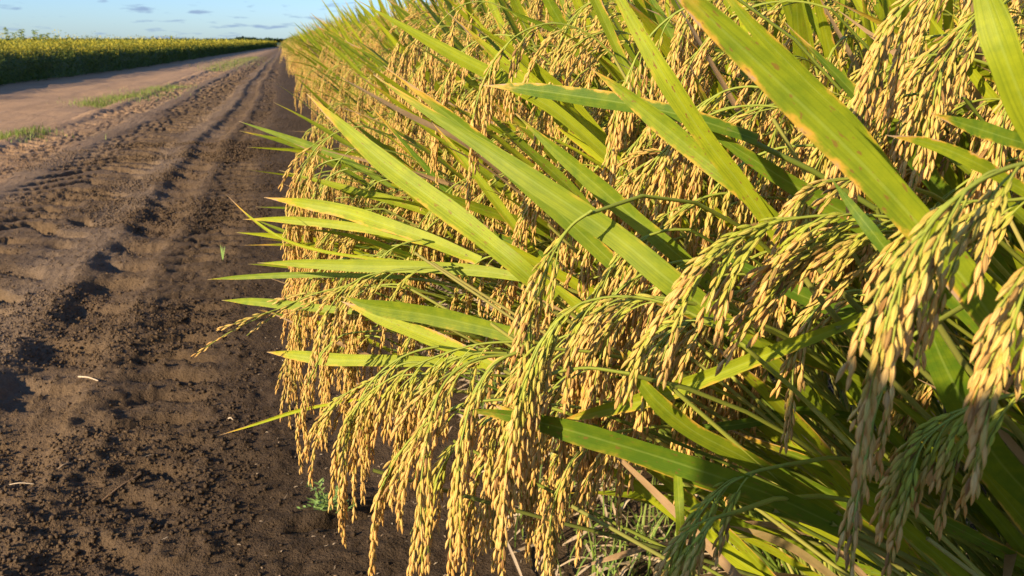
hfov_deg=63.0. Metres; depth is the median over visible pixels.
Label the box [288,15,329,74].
rice plant
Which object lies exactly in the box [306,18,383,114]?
rice plant
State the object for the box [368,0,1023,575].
rice plant
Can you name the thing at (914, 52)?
rice plant
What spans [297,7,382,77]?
rice plant
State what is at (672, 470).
rice plant
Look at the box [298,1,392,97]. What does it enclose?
rice plant
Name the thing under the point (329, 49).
rice plant
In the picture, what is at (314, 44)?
rice plant
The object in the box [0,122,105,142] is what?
grass
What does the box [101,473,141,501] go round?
straw stalk
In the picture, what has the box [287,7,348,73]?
rice plant
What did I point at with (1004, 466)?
rice plant
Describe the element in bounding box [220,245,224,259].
grass sprout
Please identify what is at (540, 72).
rice plant
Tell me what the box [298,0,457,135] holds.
rice plant
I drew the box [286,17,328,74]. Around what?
rice plant
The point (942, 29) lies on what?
rice plant
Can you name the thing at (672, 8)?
rice plant
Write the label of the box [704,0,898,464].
rice plant
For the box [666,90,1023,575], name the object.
rice plant
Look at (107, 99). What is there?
grass
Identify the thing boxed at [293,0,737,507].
rice plant
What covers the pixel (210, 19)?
sky
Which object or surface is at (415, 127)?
rice plant
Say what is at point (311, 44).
rice plant
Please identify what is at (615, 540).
undergrowth
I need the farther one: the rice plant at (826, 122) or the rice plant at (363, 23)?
the rice plant at (363, 23)
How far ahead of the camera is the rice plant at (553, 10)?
1.02 m
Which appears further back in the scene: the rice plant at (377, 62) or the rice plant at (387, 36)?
the rice plant at (387, 36)
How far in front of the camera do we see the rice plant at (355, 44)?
4.27 m
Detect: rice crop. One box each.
[276,22,332,76]
[407,1,1016,384]
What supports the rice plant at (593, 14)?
on the ground at (222, 104)
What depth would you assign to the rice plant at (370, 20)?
4.79 m
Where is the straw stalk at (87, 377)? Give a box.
[78,376,98,380]
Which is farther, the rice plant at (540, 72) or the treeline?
the treeline
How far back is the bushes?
130.50 m
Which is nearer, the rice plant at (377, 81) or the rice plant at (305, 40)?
the rice plant at (377, 81)
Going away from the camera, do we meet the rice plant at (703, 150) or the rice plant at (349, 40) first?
the rice plant at (703, 150)
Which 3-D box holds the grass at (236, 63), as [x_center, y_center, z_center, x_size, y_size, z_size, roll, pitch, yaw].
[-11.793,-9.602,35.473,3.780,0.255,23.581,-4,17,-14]
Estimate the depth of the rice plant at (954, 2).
1.33 m
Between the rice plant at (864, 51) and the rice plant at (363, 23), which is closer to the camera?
the rice plant at (864, 51)
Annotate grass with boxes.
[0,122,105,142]
[56,83,200,108]
[187,56,279,71]
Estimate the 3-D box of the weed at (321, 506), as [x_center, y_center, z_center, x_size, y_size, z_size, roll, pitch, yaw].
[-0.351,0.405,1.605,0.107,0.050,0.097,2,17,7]
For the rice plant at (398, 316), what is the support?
on the ground at (222, 104)
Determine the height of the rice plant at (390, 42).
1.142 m
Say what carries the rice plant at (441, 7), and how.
on the ground at (222, 104)
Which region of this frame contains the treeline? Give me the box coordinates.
[1,37,286,41]
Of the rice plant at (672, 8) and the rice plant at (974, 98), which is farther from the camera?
the rice plant at (672, 8)
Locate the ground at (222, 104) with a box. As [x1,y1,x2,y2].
[0,42,1023,575]
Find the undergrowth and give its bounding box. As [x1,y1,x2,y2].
[415,290,1003,575]
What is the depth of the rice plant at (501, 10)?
1.96 m
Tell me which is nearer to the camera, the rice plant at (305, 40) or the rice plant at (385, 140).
the rice plant at (385, 140)
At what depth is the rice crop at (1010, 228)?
2.08 m
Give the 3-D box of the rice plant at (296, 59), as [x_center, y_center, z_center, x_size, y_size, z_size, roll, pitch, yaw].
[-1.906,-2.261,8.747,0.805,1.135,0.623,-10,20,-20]
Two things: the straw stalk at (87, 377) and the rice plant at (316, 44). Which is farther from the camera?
the rice plant at (316, 44)
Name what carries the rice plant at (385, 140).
on the ground at (222, 104)
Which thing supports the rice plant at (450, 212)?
on the ground at (222, 104)
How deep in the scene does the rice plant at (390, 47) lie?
2.86 m
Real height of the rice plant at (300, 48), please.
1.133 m
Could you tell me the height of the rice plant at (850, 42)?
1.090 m
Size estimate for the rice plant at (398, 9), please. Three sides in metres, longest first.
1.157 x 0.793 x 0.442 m
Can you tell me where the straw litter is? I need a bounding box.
[383,262,994,575]
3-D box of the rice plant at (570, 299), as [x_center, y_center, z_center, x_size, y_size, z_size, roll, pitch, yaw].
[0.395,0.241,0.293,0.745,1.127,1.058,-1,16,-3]
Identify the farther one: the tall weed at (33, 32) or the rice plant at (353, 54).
the tall weed at (33, 32)
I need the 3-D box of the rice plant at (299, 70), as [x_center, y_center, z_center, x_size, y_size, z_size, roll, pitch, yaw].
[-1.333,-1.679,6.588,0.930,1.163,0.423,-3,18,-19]
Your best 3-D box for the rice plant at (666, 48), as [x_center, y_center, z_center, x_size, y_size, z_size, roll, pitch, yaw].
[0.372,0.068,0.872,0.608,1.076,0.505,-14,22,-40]
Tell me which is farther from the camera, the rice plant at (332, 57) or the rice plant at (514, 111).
the rice plant at (332, 57)
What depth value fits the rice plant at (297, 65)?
6.71 m
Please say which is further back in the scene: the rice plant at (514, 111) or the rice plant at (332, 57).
the rice plant at (332, 57)
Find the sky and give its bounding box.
[0,0,473,38]
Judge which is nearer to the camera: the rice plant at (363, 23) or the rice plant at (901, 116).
the rice plant at (901, 116)
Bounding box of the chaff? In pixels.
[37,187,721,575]
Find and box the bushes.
[228,36,270,40]
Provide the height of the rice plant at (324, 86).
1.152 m
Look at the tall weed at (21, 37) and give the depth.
24.57 m
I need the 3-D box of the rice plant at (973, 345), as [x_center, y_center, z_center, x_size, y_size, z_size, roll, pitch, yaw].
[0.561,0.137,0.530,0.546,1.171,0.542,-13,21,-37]
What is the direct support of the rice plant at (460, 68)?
on the ground at (222, 104)
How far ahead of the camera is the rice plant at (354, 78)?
4.02 m
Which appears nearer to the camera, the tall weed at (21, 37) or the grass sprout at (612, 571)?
the grass sprout at (612, 571)
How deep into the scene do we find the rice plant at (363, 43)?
4.68 m
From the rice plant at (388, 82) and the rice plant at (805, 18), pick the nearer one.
the rice plant at (805, 18)
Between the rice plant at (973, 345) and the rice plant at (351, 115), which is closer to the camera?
the rice plant at (973, 345)
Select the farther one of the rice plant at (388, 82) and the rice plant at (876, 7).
the rice plant at (388, 82)
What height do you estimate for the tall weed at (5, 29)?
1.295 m
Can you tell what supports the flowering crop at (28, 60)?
on the ground at (222, 104)
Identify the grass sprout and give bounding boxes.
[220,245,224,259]
[609,551,615,573]
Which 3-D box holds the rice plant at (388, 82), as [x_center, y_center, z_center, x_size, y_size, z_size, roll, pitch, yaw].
[-0.122,-0.368,2.546,0.689,1.005,0.384,-11,22,-23]
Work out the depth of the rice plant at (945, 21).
0.95 m
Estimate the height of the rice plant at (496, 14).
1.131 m
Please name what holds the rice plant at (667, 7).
on the ground at (222, 104)
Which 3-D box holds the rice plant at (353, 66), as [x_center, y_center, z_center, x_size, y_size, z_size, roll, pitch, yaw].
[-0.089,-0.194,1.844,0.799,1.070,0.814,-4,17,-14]
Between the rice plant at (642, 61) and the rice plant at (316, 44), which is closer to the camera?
the rice plant at (642, 61)
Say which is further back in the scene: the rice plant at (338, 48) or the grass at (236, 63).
the grass at (236, 63)
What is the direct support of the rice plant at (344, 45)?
on the ground at (222, 104)
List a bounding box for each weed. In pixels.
[1,27,9,40]
[17,29,25,40]
[31,30,39,41]
[297,478,354,512]
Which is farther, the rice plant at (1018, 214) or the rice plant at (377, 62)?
the rice plant at (377, 62)
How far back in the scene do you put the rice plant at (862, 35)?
1.15 m
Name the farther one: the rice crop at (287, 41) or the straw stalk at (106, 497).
the rice crop at (287, 41)
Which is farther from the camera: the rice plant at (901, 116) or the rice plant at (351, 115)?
the rice plant at (351, 115)
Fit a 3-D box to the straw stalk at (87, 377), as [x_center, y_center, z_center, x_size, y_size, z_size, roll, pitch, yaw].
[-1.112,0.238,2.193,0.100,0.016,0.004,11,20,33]
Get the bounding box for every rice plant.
[191,94,748,534]
[218,0,837,575]
[277,0,838,572]
[280,0,557,316]
[280,16,332,74]
[281,15,339,72]
[284,0,464,198]
[284,6,382,95]
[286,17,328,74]
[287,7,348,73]
[288,0,570,278]
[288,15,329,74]
[289,1,409,125]
[291,0,382,107]
[291,0,631,375]
[292,0,409,110]
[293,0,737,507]
[293,28,338,81]
[294,0,495,223]
[295,22,333,66]
[296,5,360,88]
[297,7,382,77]
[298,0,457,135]
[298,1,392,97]
[300,0,440,89]
[301,13,353,72]
[303,0,389,103]
[304,0,399,100]
[305,0,497,225]
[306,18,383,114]
[307,23,436,82]
[312,0,868,575]
[313,22,443,150]
[314,0,414,101]
[316,7,412,99]
[318,4,353,40]
[328,17,394,142]
[328,66,1001,575]
[331,0,955,575]
[332,0,549,221]
[335,0,693,478]
[339,7,465,150]
[341,0,474,128]
[358,1,472,132]
[362,4,551,240]
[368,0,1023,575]
[369,0,569,134]
[373,0,1023,575]
[391,0,721,348]
[393,2,594,195]
[400,0,750,361]
[408,0,568,109]
[414,0,1023,575]
[417,0,676,220]
[451,0,677,179]
[451,0,689,148]
[475,0,837,450]
[483,0,1023,484]
[536,0,1023,575]
[539,0,1021,463]
[544,279,979,575]
[550,0,1023,437]
[603,0,971,549]
[642,9,871,388]
[645,0,1023,568]
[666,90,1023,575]
[678,0,1023,498]
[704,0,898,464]
[704,0,925,437]
[714,0,1018,520]
[729,2,1023,507]
[837,331,1023,402]
[842,0,1023,170]
[852,4,1020,222]
[920,0,1023,445]
[923,0,1018,422]
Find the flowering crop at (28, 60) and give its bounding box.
[0,30,276,85]
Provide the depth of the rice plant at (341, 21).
7.75 m
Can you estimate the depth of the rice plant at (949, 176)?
0.64 m
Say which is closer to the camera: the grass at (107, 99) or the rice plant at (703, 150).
the rice plant at (703, 150)
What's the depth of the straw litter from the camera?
1.49 m
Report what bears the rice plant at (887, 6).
on the ground at (222, 104)
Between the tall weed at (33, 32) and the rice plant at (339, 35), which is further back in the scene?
the tall weed at (33, 32)

